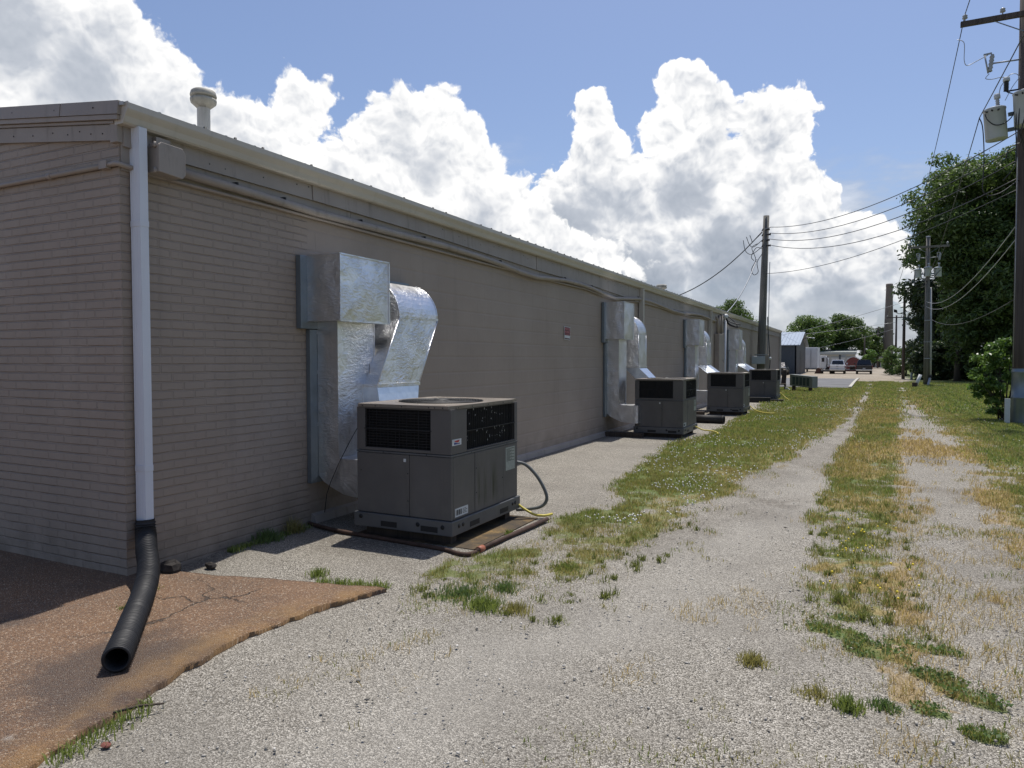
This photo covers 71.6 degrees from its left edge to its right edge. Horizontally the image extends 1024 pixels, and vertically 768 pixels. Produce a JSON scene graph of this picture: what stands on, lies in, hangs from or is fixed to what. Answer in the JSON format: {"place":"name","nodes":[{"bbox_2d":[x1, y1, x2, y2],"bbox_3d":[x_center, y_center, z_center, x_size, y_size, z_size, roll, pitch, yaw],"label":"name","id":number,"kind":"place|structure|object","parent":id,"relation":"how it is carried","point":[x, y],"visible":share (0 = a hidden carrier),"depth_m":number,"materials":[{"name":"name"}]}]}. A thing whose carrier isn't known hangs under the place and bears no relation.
{"place":"outdoors","nodes":[
{"label":"outdoors","id":0,"kind":"place"},
{"bbox_2d":[0,0,1019,358],"label":"sky","id":1,"kind":"structure","parent":0,"point":[645,141],"materials":[{"name":"blue"}]},
{"bbox_2d":[37,359,1023,767],"bbox_3d":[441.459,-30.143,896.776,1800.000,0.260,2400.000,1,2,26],"label":"ground","id":2,"kind":"structure","parent":0,"point":[739,695],"depth_m":3.92,"materials":[{"name":"gravel"}]},
{"bbox_2d":[100,742,110,747],"bbox_3d":[-1.690,1.504,2.959,0.055,0.013,0.036,1,2,26],"label":"brick shard","id":3,"kind":"object","parent":2,"relation":"on","point":[103,744],"visible":1,"depth_m":2.95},
{"bbox_2d":[0,550,385,767],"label":"concrete apron","id":4,"kind":"object","parent":2,"relation":"on","point":[59,684],"visible":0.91,"depth_m":4.14,"materials":[{"name":"concrete"}]},
{"bbox_2d":[113,703,163,713],"bbox_3d":[-1.699,1.470,3.232,0.207,0.019,0.016,-1,2,-25],"label":"stick","id":5,"kind":"object","parent":4,"relation":"on","point":[134,706],"visible":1,"depth_m":3.23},
{"bbox_2d":[160,559,180,573],"bbox_3d":[-2.551,1.360,5.293,0.175,0.106,0.138,1,2,26],"label":"rubble chunk","id":6,"kind":"object","parent":4,"relation":"on","point":[172,566],"visible":0.92,"depth_m":5.25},
{"bbox_2d":[205,562,216,568],"bbox_3d":[-2.333,1.401,5.504,0.118,0.048,0.066,1,2,26],"label":"rubble chunk","id":7,"kind":"object","parent":2,"relation":"on","point":[210,565],"visible":1,"depth_m":5.48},
{"bbox_2d":[250,527,285,544],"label":"grass tuft","id":8,"kind":"object","parent":2,"relation":"on","point":[273,535],"visible":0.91,"depth_m":6.24,"materials":[{"name":"green plant"}]},
{"bbox_2d":[282,516,308,533],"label":"grass tuft","id":9,"kind":"object","parent":2,"relation":"on","point":[292,527],"visible":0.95,"depth_m":6.54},
{"bbox_2d":[305,567,330,578],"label":"grass tuft","id":10,"kind":"object","parent":2,"relation":"on","point":[318,572],"visible":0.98,"depth_m":5.27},
{"bbox_2d":[0,87,781,575],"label":"commercial building","id":11,"kind":"structure","parent":2,"relation":"on","point":[152,351],"depth_m":5.78,"materials":[{"name":"paint"}]},
{"bbox_2d":[101,518,159,672],"bbox_3d":[-2.335,1.223,4.442,0.194,0.411,1.886,-1,2,-23],"label":"drain hose","id":12,"kind":"object","parent":11,"relation":"attached to","point":[119,652],"visible":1,"depth_m":4.22,"materials":[{"name":"black plastic"}]},
{"bbox_2d":[296,252,389,497],"bbox_3d":[-1.509,-0.076,6.944,0.713,2.299,0.907,1,2,26],"label":"supply duct","id":13,"kind":"object","parent":11,"relation":"attached to","point":[342,304],"visible":0.88,"depth_m":6.82,"materials":[{"name":"metal"}]},
{"bbox_2d":[324,364,369,511],"bbox_3d":[-1.567,0.518,6.952,0.163,1.431,0.533,2,3,44],"label":"control wire","id":14,"kind":"object","parent":13,"relation":"attached to","point":[342,456],"visible":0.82,"depth_m":6.83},
{"bbox_2d":[363,281,437,401],"bbox_3d":[-1.181,-0.086,7.618,0.705,2.110,1.205,1,2,26],"label":"return duct","id":15,"kind":"object","parent":11,"relation":"attached to","point":[403,340],"visible":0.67,"depth_m":7.47,"materials":[{"name":"metal"}]},
{"bbox_2d":[564,326,569,339],"bbox_3d":[0.998,-0.916,12.814,0.007,0.236,0.290,1,0,26],"label":"warning sign","id":16,"kind":"object","parent":11,"relation":"attached to","point":[566,333],"visible":1,"depth_m":12.78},
{"bbox_2d":[601,301,639,423],"bbox_3d":[2.328,-0.443,14.735,0.713,2.479,0.830,1,2,26],"label":"supply duct","id":17,"kind":"object","parent":11,"relation":"attached to","point":[617,325],"visible":0.99,"depth_m":14.62,"materials":[{"name":"metal"}]},
{"bbox_2d":[626,317,655,378],"bbox_3d":[2.809,-0.426,15.642,0.775,2.220,0.700,1,2,26],"label":"return duct","id":18,"kind":"object","parent":11,"relation":"attached to","point":[636,364],"visible":0.56,"depth_m":15.40,"materials":[{"name":"metal"}]},
{"bbox_2d":[683,319,706,402],"bbox_3d":[5.613,-0.687,21.406,0.713,2.492,0.850,1,2,26],"label":"supply duct","id":19,"kind":"object","parent":11,"relation":"attached to","point":[693,335],"visible":0.76,"depth_m":21.25,"materials":[{"name":"metal"}]},
{"bbox_2d":[699,331,718,372],"bbox_3d":[6.138,-0.659,22.201,0.955,2.220,0.982,1,2,26],"label":"return duct","id":20,"kind":"object","parent":11,"relation":"attached to","point":[705,358],"visible":0.5,"depth_m":22.10,"materials":[{"name":"metal"}]},
{"bbox_2d":[726,316,740,327],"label":"cable tails","id":21,"kind":"object","parent":11,"relation":"attached to","point":[728,323],"visible":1,"depth_m":26.54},
{"bbox_2d":[727,329,741,371],"bbox_3d":[8.994,-0.921,28.275,0.713,2.472,0.930,1,2,26],"label":"supply duct","id":22,"kind":"object","parent":11,"relation":"attached to","point":[734,341],"visible":0.73,"depth_m":28.07,"materials":[{"name":"metal"}]},
{"bbox_2d":[738,340,753,370],"bbox_3d":[9.595,-0.880,29.134,1.035,2.170,0.882,1,2,26],"label":"return duct","id":23,"kind":"object","parent":11,"relation":"attached to","point":[742,359],"visible":0.45,"depth_m":28.99,"materials":[{"name":"metal"}]},
{"bbox_2d":[308,517,548,556],"bbox_3d":[-0.866,1.333,6.746,2.027,0.055,1.453,1,2,26],"label":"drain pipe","id":24,"kind":"object","parent":2,"relation":"on","point":[481,548],"visible":0.98,"depth_m":6.18,"materials":[{"name":"orange metal"}]},
{"bbox_2d":[359,515,537,549],"bbox_3d":[-0.587,1.385,6.789,1.240,0.070,1.310,1,2,26],"label":"concrete pad","id":25,"kind":"object","parent":2,"relation":"on","point":[481,534],"visible":0.14,"depth_m":6.46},
{"bbox_2d":[354,396,519,543],"bbox_3d":[-0.673,0.768,6.780,1.038,1.264,1.328,1,2,26],"label":"air conditioner","id":26,"kind":"object","parent":25,"relation":"on","point":[439,469],"visible":1,"depth_m":6.28,"materials":[{"name":"metal"}]},
{"bbox_2d":[516,461,548,510],"bbox_3d":[0.202,1.032,7.153,0.332,0.523,0.068,0,2,9],"label":"electrical whip","id":27,"kind":"object","parent":26,"relation":"attached to","point":[536,475],"visible":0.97,"depth_m":7.14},
{"bbox_2d":[429,581,490,603],"bbox_3d":[-0.351,1.405,4.827,0.448,0.078,0.431,1,2,26],"label":"grass tuft","id":28,"kind":"object","parent":2,"relation":"on","point":[455,595],"visible":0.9,"depth_m":4.79,"materials":[{"name":"green plant"}]},
{"bbox_2d":[460,593,508,615],"bbox_3d":[-0.192,1.400,4.566,0.314,0.106,0.316,1,2,26],"label":"grass tuft","id":29,"kind":"object","parent":2,"relation":"on","point":[483,603],"visible":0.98,"depth_m":4.54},
{"bbox_2d":[483,579,522,594],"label":"grass tuft","id":30,"kind":"object","parent":2,"relation":"on","point":[503,587],"visible":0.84,"depth_m":4.91,"materials":[{"name":"green plant"}]},
{"bbox_2d":[500,529,512,534],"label":"grass tuft","id":31,"kind":"object","parent":2,"relation":"on","point":[506,532],"visible":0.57,"depth_m":6.47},
{"bbox_2d":[496,598,533,618],"bbox_3d":[0.028,1.418,4.531,0.246,0.072,0.241,1,2,26],"label":"grass tuft","id":32,"kind":"object","parent":2,"relation":"on","point":[518,607],"visible":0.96,"depth_m":4.50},
{"bbox_2d":[519,504,552,516],"bbox_3d":[0.218,1.253,7.096,0.379,0.130,0.107,0,2,7],"label":"drain line","id":33,"kind":"object","parent":2,"relation":"on","point":[535,514],"visible":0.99,"depth_m":7.07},
{"bbox_2d":[58,482,1022,767],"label":"gravel stones","id":34,"kind":"object","parent":2,"relation":"on","point":[606,664],"visible":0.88,"depth_m":3.63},
{"bbox_2d":[544,559,587,572],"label":"grass tuft","id":35,"kind":"object","parent":2,"relation":"on","point":[566,565],"visible":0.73,"depth_m":5.41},
{"bbox_2d":[605,431,643,437],"bbox_3d":[2.304,1.053,14.583,0.800,0.120,0.140,1,2,26],"label":"timber","id":36,"kind":"object","parent":2,"relation":"on","point":[623,434],"visible":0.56,"depth_m":14.53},
{"bbox_2d":[249,388,1023,767],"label":"straw","id":37,"kind":"object","parent":2,"relation":"on","point":[921,442],"visible":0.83,"depth_m":5.85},
{"bbox_2d":[633,377,696,437],"bbox_3d":[3.255,0.487,14.962,1.038,1.264,1.328,1,2,26],"label":"air conditioner","id":38,"kind":"object","parent":2,"relation":"on","point":[667,407],"visible":1,"depth_m":14.43,"materials":[{"name":"metal"}]},
{"bbox_2d":[409,494,935,641],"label":"scattered weeds","id":39,"kind":"object","parent":2,"relation":"on","point":[605,595],"visible":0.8,"depth_m":5.20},
{"bbox_2d":[696,411,704,414],"bbox_3d":[5.128,0.845,20.433,0.800,0.120,0.140,1,2,26],"label":"timber","id":40,"kind":"object","parent":2,"relation":"on","point":[700,413],"visible":0.24,"depth_m":20.26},
{"bbox_2d":[695,426,718,433],"bbox_3d":[4.138,0.969,14.988,0.156,0.146,0.588,-2,3,-38],"label":"drain line","id":41,"kind":"object","parent":2,"relation":"on","point":[706,430],"visible":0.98,"depth_m":15.04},
{"bbox_2d":[696,415,724,423],"bbox_3d":[4.821,0.871,17.726,0.947,0.205,0.210,1,2,32],"label":"black pipe","id":42,"kind":"object","parent":2,"relation":"on","point":[718,419],"visible":0.88,"depth_m":17.57,"materials":[{"name":"plastic"}]},
{"bbox_2d":[706,372,749,414],"bbox_3d":[6.335,0.272,20.731,1.038,1.264,1.328,1,2,26],"label":"air conditioner","id":43,"kind":"object","parent":2,"relation":"on","point":[728,393],"visible":1,"depth_m":20.19,"materials":[{"name":"metal"}]},
{"bbox_2d":[716,298,757,321],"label":"tree","id":44,"kind":"object","parent":2,"relation":"on","point":[737,309],"visible":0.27,"depth_m":72.28,"materials":[{"name":"green plant"}]},
{"bbox_2d":[736,647,771,669],"bbox_3d":[1.263,1.439,3.729,0.214,0.088,0.195,0,2,-2],"label":"grass tuft","id":45,"kind":"object","parent":2,"relation":"on","point":[752,659],"visible":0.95,"depth_m":3.71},
{"bbox_2d":[743,215,770,368],"bbox_3d":[11.782,-3.673,34.093,1.374,8.726,0.620,1,2,26],"label":"utility pole","id":46,"kind":"object","parent":2,"relation":"on","point":[760,361],"visible":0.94,"depth_m":33.91,"materials":[{"name":"grey wood"}]},
{"bbox_2d":[680,232,761,294],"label":"overhead wire","id":47,"kind":"object","parent":46,"relation":"attached to","point":[724,267],"visible":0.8,"depth_m":33.84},
{"bbox_2d":[727,258,757,311],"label":"overhead wire","id":48,"kind":"object","parent":46,"relation":"attached to","point":[744,287],"visible":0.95,"depth_m":30.84,"materials":[{"name":"metal"}]},
{"bbox_2d":[771,179,1015,248],"bbox_3d":[12.293,-5.653,25.485,0.024,1.336,16.515,0,2,0],"label":"overhead wire","id":49,"kind":"object","parent":46,"relation":"attached to","point":[905,227],"visible":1,"depth_m":21.91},
{"bbox_2d":[771,158,1020,240],"bbox_3d":[12.293,-6.004,25.473,0.024,1.194,16.515,0,2,0],"label":"overhead wire","id":50,"kind":"object","parent":46,"relation":"attached to","point":[906,213],"visible":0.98,"depth_m":21.78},
{"bbox_2d":[785,133,1014,226],"bbox_3d":[12.293,-6.642,25.450,0.024,1.037,16.515,0,2,0],"label":"overhead wire","id":51,"kind":"object","parent":46,"relation":"attached to","point":[913,187],"visible":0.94,"depth_m":21.51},
{"bbox_2d":[750,400,770,402],"bbox_3d":[9.057,0.628,25.980,0.752,0.100,0.200,1,2,22],"label":"timber","id":52,"kind":"object","parent":2,"relation":"on","point":[754,401],"visible":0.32,"depth_m":25.90,"materials":[{"name":"brown wood"}]},
{"bbox_2d":[750,397,770,399],"bbox_3d":[9.062,0.538,25.986,0.752,0.100,0.200,1,2,22],"label":"pipe","id":53,"kind":"object","parent":52,"relation":"on","point":[760,398],"visible":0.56,"depth_m":25.88,"materials":[{"name":"black plastic"}]},
{"bbox_2d":[749,369,780,398],"bbox_3d":[9.740,0.046,27.366,1.038,1.264,1.328,1,2,26],"label":"air conditioner","id":54,"kind":"object","parent":2,"relation":"on","point":[764,382],"visible":0.96,"depth_m":26.82,"materials":[{"name":"metal"}]},
{"bbox_2d":[780,371,786,388],"bbox_3d":[13.654,-0.162,36.240,0.640,1.050,0.660,1,2,26],"label":"lawn chair","id":55,"kind":"object","parent":2,"relation":"on","point":[783,378],"visible":0.41,"depth_m":36.29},
{"bbox_2d":[781,362,789,374],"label":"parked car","id":56,"kind":"object","parent":2,"relation":"on","point":[784,367],"visible":0.41,"depth_m":79.61,"materials":[{"name":"paint"}]},
{"bbox_2d":[781,332,814,373],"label":"metal shed","id":57,"kind":"structure","parent":2,"relation":"on","point":[794,345],"depth_m":85.54,"materials":[{"name":"metal"}]},
{"bbox_2d":[800,351,801,372],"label":"door","id":58,"kind":"structure","parent":57,"relation":"in","point":[800,351],"depth_m":90.03,"materials":[{"name":"grey metal"}]},
{"bbox_2d":[790,374,817,390],"bbox_3d":[14.357,-0.033,35.013,0.424,0.879,1.330,-1,2,-31],"label":"old condenser","id":59,"kind":"object","parent":2,"relation":"on","point":[809,382],"visible":0.94,"depth_m":34.75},
{"bbox_2d":[585,401,1023,523],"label":"clover flowers","id":60,"kind":"object","parent":2,"relation":"on","point":[667,511],"visible":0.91,"depth_m":10.10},
{"bbox_2d":[784,314,839,350],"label":"tree","id":61,"kind":"object","parent":2,"relation":"on","point":[807,323],"visible":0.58,"depth_m":128.92,"materials":[{"name":"green plant"}]},
{"bbox_2d":[805,347,819,371],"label":"box trailer","id":62,"kind":"object","parent":2,"relation":"on","point":[812,357],"visible":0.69,"depth_m":99.65,"materials":[{"name":"metal"}]},
{"bbox_2d":[791,682,839,706],"bbox_3d":[1.445,1.461,3.378,0.218,0.068,0.245,1,2,26],"label":"grass tuft","id":63,"kind":"object","parent":2,"relation":"on","point":[816,691],"visible":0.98,"depth_m":3.37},
{"bbox_2d":[780,378,854,387],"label":"parking lot","id":64,"kind":"structure","parent":2,"relation":"on","point":[833,382],"depth_m":47.01,"materials":[{"name":"concrete"}]},
{"bbox_2d":[820,355,828,368],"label":"step van","id":65,"kind":"object","parent":2,"relation":"on","point":[824,360],"visible":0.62,"depth_m":105.38,"materials":[{"name":"white metal"}]},
{"bbox_2d":[821,364,834,373],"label":"mower wreck","id":66,"kind":"object","parent":2,"relation":"on","point":[825,370],"visible":0.66,"depth_m":87.96,"materials":[{"name":"metal"}]},
{"bbox_2d":[828,360,847,373],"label":"pickup truck","id":67,"kind":"object","parent":2,"relation":"on","point":[837,365],"visible":0.92,"depth_m":86.72,"materials":[{"name":"white paint"}]},
{"bbox_2d":[820,349,856,368],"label":"storage building","id":68,"kind":"structure","parent":2,"relation":"on","point":[845,355],"depth_m":125.48,"materials":[{"name":"metal"}]},
{"bbox_2d":[831,357,844,360],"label":"garage door","id":69,"kind":"structure","parent":68,"relation":"in","point":[832,358],"depth_m":125.43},
{"bbox_2d":[826,691,868,717],"bbox_3d":[1.530,1.453,3.239,0.187,0.094,0.197,1,2,26],"label":"grass tuft","id":70,"kind":"object","parent":2,"relation":"on","point":[846,704],"visible":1,"depth_m":3.23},
{"bbox_2d":[822,313,877,349],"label":"tree","id":71,"kind":"object","parent":2,"relation":"on","point":[846,334],"visible":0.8,"depth_m":130.01,"materials":[{"name":"green plant"}]},
{"bbox_2d":[845,365,855,372],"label":"utility trailer","id":72,"kind":"object","parent":2,"relation":"on","point":[852,367],"visible":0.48,"depth_m":87.59,"materials":[{"name":"metal"}]},
{"bbox_2d":[848,378,859,387],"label":"kerb","id":73,"kind":"structure","parent":2,"relation":"on","point":[852,383],"depth_m":43.10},
{"bbox_2d":[794,515,919,599],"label":"yellow flowers","id":74,"kind":"object","parent":2,"relation":"on","point":[880,588],"visible":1,"depth_m":5.45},
{"bbox_2d":[854,360,873,373],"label":"pickup truck","id":75,"kind":"object","parent":2,"relation":"on","point":[863,366],"visible":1,"depth_m":85.38,"materials":[{"name":"black paint"}]},
{"bbox_2d":[862,349,877,362],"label":"tree","id":76,"kind":"object","parent":2,"relation":"on","point":[872,353],"visible":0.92,"depth_m":108.31,"materials":[{"name":"green plant"}]},
{"bbox_2d":[857,329,883,361],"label":"tree","id":77,"kind":"object","parent":2,"relation":"on","point":[877,346],"visible":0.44,"depth_m":132.75,"materials":[{"name":"green plant"}]},
{"bbox_2d":[871,357,882,366],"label":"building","id":78,"kind":"structure","parent":2,"relation":"on","point":[875,365],"depth_m":152.79,"materials":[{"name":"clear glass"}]},
{"bbox_2d":[873,327,883,367],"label":"utility pole","id":79,"kind":"object","parent":2,"relation":"on","point":[878,328],"visible":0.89,"depth_m":142.00,"materials":[{"name":"brown wood"}]},
{"bbox_2d":[870,326,894,364],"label":"tree","id":80,"kind":"object","parent":2,"relation":"on","point":[880,335],"visible":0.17,"depth_m":145.80,"materials":[{"name":"green plant"}]},
{"bbox_2d":[864,694,907,715],"bbox_3d":[1.713,1.467,3.249,0.180,0.065,0.166,-2,3,-42],"label":"grass tuft","id":81,"kind":"object","parent":2,"relation":"on","point":[881,707],"visible":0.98,"depth_m":3.24,"materials":[{"name":"green plant"}]},
{"bbox_2d":[882,283,892,368],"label":"chimney stack","id":82,"kind":"object","parent":2,"relation":"on","point":[888,339],"visible":0.74,"depth_m":131.69,"materials":[{"name":"brick"}]},
{"bbox_2d":[877,345,900,374],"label":"tree","id":83,"kind":"object","parent":2,"relation":"on","point":[889,360],"visible":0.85,"depth_m":80.46,"materials":[{"name":"green plant"}]},
{"bbox_2d":[887,315,902,364],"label":"utility pole","id":84,"kind":"object","parent":2,"relation":"on","point":[896,317],"visible":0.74,"depth_m":91.33,"materials":[{"name":"brown wood"}]},
{"bbox_2d":[893,346,912,375],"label":"tree","id":85,"kind":"object","parent":2,"relation":"on","point":[897,370],"visible":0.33,"depth_m":75.23,"materials":[{"name":"green plant"}]},
{"bbox_2d":[893,289,913,378],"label":"utility pole","id":86,"kind":"object","parent":2,"relation":"on","point":[903,350],"visible":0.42,"depth_m":61.21,"materials":[{"name":"brown wood"}]},
{"bbox_2d":[784,303,899,334],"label":"overhead wire","id":87,"kind":"object","parent":86,"relation":"attached to","point":[848,318],"visible":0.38,"depth_m":70.88,"materials":[{"name":"metal"}]},
{"bbox_2d":[806,613,1013,739],"bbox_3d":[2.133,1.452,3.708,0.697,0.043,1.486,0,2,-5],"label":"clover mat","id":88,"kind":"object","parent":2,"relation":"on","point":[919,669],"visible":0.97,"depth_m":3.59,"materials":[{"name":"green plant"}]},
{"bbox_2d":[912,374,921,386],"bbox_3d":[22.599,-0.130,39.610,0.481,0.847,0.240,1,2,26],"label":"marker post","id":89,"kind":"object","parent":2,"relation":"on","point":[915,384],"visible":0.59,"depth_m":39.53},
{"bbox_2d":[899,309,942,376],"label":"tree","id":90,"kind":"object","parent":2,"relation":"on","point":[907,349],"visible":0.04,"depth_m":69.40,"materials":[{"name":"green plant"}]},
{"bbox_2d":[908,236,949,384],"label":"utility pole","id":91,"kind":"object","parent":2,"relation":"on","point":[928,341],"visible":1,"depth_m":42.86,"materials":[{"name":"grey wood"}]},
{"bbox_2d":[927,120,978,278],"bbox_3d":[18.243,-6.370,30.130,0.020,1.228,28.867,1,2,28],"label":"overhead wire","id":92,"kind":"object","parent":91,"relation":"attached to","point":[958,188],"visible":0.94,"depth_m":22.03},
{"bbox_2d":[906,339,962,379],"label":"shrub","id":93,"kind":"object","parent":2,"relation":"on","point":[943,370],"visible":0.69,"depth_m":54.34,"materials":[{"name":"green plant"}]},
{"bbox_2d":[885,243,985,373],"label":"tree","id":94,"kind":"object","parent":2,"relation":"on","point":[916,298],"visible":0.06,"depth_m":58.16,"materials":[{"name":"green plant"}]},
{"bbox_2d":[896,150,1014,380],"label":"tree","id":95,"kind":"object","parent":2,"relation":"on","point":[961,230],"visible":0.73,"depth_m":50.03,"materials":[{"name":"green plant"}]},
{"bbox_2d":[935,328,1003,379],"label":"shrub","id":96,"kind":"object","parent":2,"relation":"on","point":[964,376],"visible":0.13,"depth_m":55.55,"materials":[{"name":"green plant"}]},
{"bbox_2d":[935,252,1013,380],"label":"tree","id":97,"kind":"object","parent":2,"relation":"on","point":[968,335],"visible":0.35,"depth_m":49.75,"materials":[{"name":"green plant"}]},
{"bbox_2d":[958,142,1015,358],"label":"tree","id":98,"kind":"object","parent":2,"relation":"on","point":[1004,296],"visible":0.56,"depth_m":47.60,"materials":[{"name":"green plant"}]},
{"bbox_2d":[966,335,1012,419],"bbox_3d":[12.660,-0.223,18.273,1.645,2.368,1.179,2,3,38],"label":"bush","id":99,"kind":"object","parent":2,"relation":"on","point":[987,386],"visible":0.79,"depth_m":18.26,"materials":[{"name":"green plant"}]},
{"bbox_2d":[957,0,1023,422],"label":"utility pole","id":100,"kind":"object","parent":2,"relation":"on","point":[996,129],"visible":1,"depth_m":17.28,"materials":[{"name":"brown wood"}]},
{"bbox_2d":[767,190,1015,273],"bbox_3d":[12.258,-4.814,25.577,0.020,0.516,16.603,0,2,-1],"label":"overhead wire","id":101,"kind":"object","parent":100,"relation":"attached to","point":[905,238],"visible":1,"depth_m":21.86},
{"bbox_2d":[772,148,1015,233],"bbox_3d":[12.293,-6.315,25.462,0.024,1.132,16.515,0,2,0],"label":"overhead wire","id":102,"kind":"object","parent":100,"relation":"attached to","point":[904,203],"visible":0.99,"depth_m":21.86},
{"bbox_2d":[909,20,963,243],"bbox_3d":[17.708,-8.831,30.406,0.020,1.610,28.633,1,2,27],"label":"overhead wire","id":103,"kind":"object","parent":100,"relation":"attached to","point":[942,117],"visible":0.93,"depth_m":22.61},
{"bbox_2d":[926,227,1014,302],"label":"overhead wire","id":104,"kind":"object","parent":100,"relation":"attached to","point":[984,265],"visible":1,"depth_m":22.00,"materials":[{"name":"metal"}]},
{"bbox_2d":[930,299,1013,324],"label":"overhead wire","id":105,"kind":"object","parent":100,"relation":"attached to","point":[977,318],"visible":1,"depth_m":23.33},
{"bbox_2d":[930,240,1014,308],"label":"overhead wire","id":106,"kind":"object","parent":100,"relation":"attached to","point":[984,276],"visible":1,"depth_m":21.80,"materials":[{"name":"metal"}]},
{"bbox_2d":[979,34,1023,117],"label":"overhead wire","id":107,"kind":"object","parent":100,"relation":"attached to","point":[1003,73],"visible":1,"depth_m":14.42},
{"bbox_2d":[42,380,1023,767],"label":"verge grass","id":108,"kind":"structure","parent":0,"point":[962,402],"depth_m":9.16,"materials":[{"name":"plant"}]},
{"bbox_2d":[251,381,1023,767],"bbox_3d":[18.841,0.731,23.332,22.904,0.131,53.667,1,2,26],"label":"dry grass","id":109,"kind":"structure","parent":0,"point":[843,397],"depth_m":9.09,"materials":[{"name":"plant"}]},
{"bbox_2d":[814,368,821,373],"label":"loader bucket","id":110,"kind":"object","parent":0,"point":[818,371],"visible":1,"depth_m":88.25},
{"bbox_2d":[845,356,859,370],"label":"garden shed","id":111,"kind":"structure","parent":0,"point":[851,361],"depth_m":104.64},
{"bbox_2d":[850,361,856,370],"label":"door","id":112,"kind":"structure","parent":111,"relation":"in","point":[851,362],"depth_m":104.51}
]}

